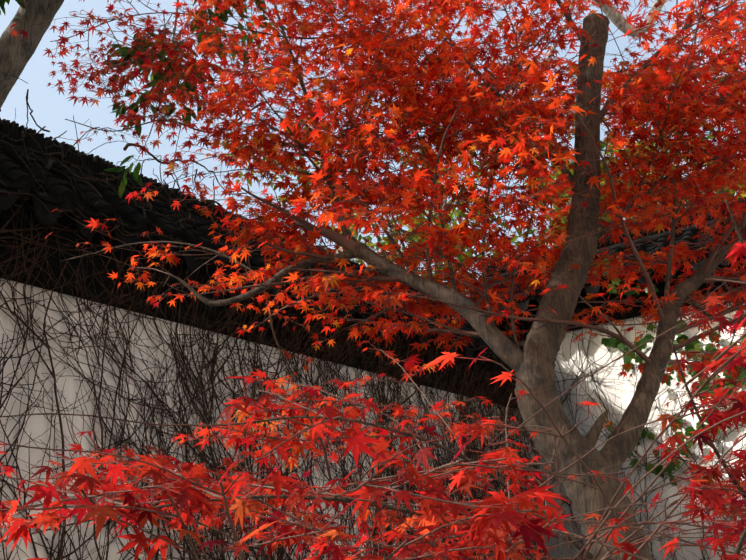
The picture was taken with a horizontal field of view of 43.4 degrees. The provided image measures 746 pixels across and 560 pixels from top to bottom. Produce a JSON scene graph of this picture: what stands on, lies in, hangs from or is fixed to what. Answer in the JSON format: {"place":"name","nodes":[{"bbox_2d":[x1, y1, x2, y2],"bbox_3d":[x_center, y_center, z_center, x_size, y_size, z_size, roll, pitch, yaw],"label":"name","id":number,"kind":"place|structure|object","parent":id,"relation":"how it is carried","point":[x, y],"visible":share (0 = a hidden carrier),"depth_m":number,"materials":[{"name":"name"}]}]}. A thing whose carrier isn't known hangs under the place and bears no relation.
{"place":"outdoors","nodes":[
{"label":"outdoors","id":0,"kind":"place"},
{"bbox_2d":[0,0,745,295],"label":"sky","id":1,"kind":"structure","parent":0,"point":[50,108],"materials":[{"name":"blue"}]},
{"bbox_2d":[439,0,665,220],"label":"boughs","id":2,"kind":"object","parent":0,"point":[614,18],"visible":0.27,"depth_m":5.57,"materials":[{"name":"brown plant"}]},
{"bbox_2d":[421,42,741,292],"bbox_3d":[4.074,1.270,15.746,7.051,7.117,8.289,-3,-18,-1],"label":"tree","id":3,"kind":"object","parent":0,"point":[461,257],"depth_m":15.30,"materials":[{"name":"plant"}]},
{"bbox_2d":[472,101,714,245],"bbox_3d":[3.812,0.938,14.001,6.210,6.287,7.569,-3,-18,-1],"label":"tree","id":4,"kind":"object","parent":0,"point":[602,166],"depth_m":12.07,"materials":[{"name":"plant"}]},
{"label":"ground","id":5,"kind":"structure","parent":0,"visible":0},
{"bbox_2d":[0,0,205,134],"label":"camphor trunk and limbs","id":6,"kind":"object","parent":5,"relation":"on","point":[16,55],"visible":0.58,"depth_m":4.73,"materials":[{"name":"brown plant"}]},
{"bbox_2d":[0,0,286,197],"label":"leaves","id":7,"kind":"object","parent":6,"relation":"on","point":[119,110],"depth_m":4.18,"materials":[{"name":"plant"}]},
{"bbox_2d":[0,278,543,559],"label":"plaster wall","id":8,"kind":"structure","parent":5,"relation":"on","point":[36,426],"depth_m":4.50,"materials":[{"name":"beige paint"}]},
{"bbox_2d":[0,196,545,559],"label":"wall vines","id":9,"kind":"object","parent":8,"relation":"attached to","point":[387,470],"depth_m":4.98,"materials":[{"name":"brown plant"}]},
{"bbox_2d":[0,119,554,409],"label":"roof","id":10,"kind":"structure","parent":8,"relation":"on","point":[15,174],"depth_m":4.75,"materials":[{"name":"black tile"}]},
{"bbox_2d":[0,71,523,365],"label":"vines on coping","id":11,"kind":"object","parent":10,"relation":"on","point":[73,174],"visible":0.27,"depth_m":4.82,"materials":[{"name":"brown plant"}]},
{"bbox_2d":[0,0,745,559],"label":"maple trunk and limbs","id":12,"kind":"object","parent":5,"relation":"on","point":[532,362],"visible":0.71,"depth_m":2.52,"materials":[{"name":"brown plant"}]},
{"bbox_2d":[0,0,745,559],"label":"maple","id":13,"kind":"object","parent":12,"relation":"on","point":[494,526],"depth_m":2.57,"materials":[{"name":"red plant"}]},
{"bbox_2d":[225,141,520,283],"bbox_3d":[1.254,1.693,18.856,8.722,11.476,8.042,-3,-18,-1],"label":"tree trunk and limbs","id":14,"kind":"object","parent":5,"relation":"on","point":[403,244],"depth_m":18.23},
{"bbox_2d":[219,117,538,293],"bbox_3d":[1.233,0.456,19.607,9.072,8.887,7.706,-3,-18,-1],"label":"tree","id":15,"kind":"object","parent":14,"relation":"on","point":[454,223],"depth_m":18.25,"materials":[{"name":"plant"}]},
{"bbox_2d":[439,72,726,282],"bbox_3d":[4.069,2.074,15.580,6.639,8.400,7.920,-3,-18,-1],"label":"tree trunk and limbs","id":16,"kind":"object","parent":5,"relation":"on","point":[549,212],"depth_m":16.72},
{"bbox_2d":[518,300,745,559],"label":"wall","id":17,"kind":"structure","parent":5,"relation":"on","point":[595,352],"depth_m":7.69,"materials":[{"name":"white paint"}]},
{"bbox_2d":[469,197,745,341],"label":"roof","id":18,"kind":"structure","parent":17,"relation":"on","point":[686,234],"depth_m":7.99,"materials":[{"name":"grey tile"}]},
{"bbox_2d":[504,279,745,559],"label":"wall vines","id":19,"kind":"object","parent":17,"relation":"attached to","point":[636,453],"depth_m":7.77,"materials":[{"name":"brown plant"}]},
{"bbox_2d":[591,255,745,484],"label":"ivy leaves","id":20,"kind":"object","parent":17,"relation":"attached to","point":[629,357],"visible":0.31,"depth_m":7.56,"materials":[{"name":"green plant"}]},
{"bbox_2d":[548,134,727,220],"bbox_3d":[5.659,0.594,11.060,6.633,8.216,5.830,-3,-18,-1],"label":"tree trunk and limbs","id":21,"kind":"object","parent":5,"relation":"on","point":[722,191],"depth_m":12.00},
{"bbox_2d":[534,88,745,233],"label":"tree","id":22,"kind":"object","parent":21,"relation":"on","point":[732,192],"depth_m":11.98,"materials":[{"name":"plant"}]},
{"bbox_2d":[542,134,734,221],"bbox_3d":[3.838,1.741,13.761,6.025,7.924,7.259,-3,-18,-1],"label":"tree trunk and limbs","id":23,"kind":"object","parent":5,"relation":"on","point":[572,160],"depth_m":12.39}
]}

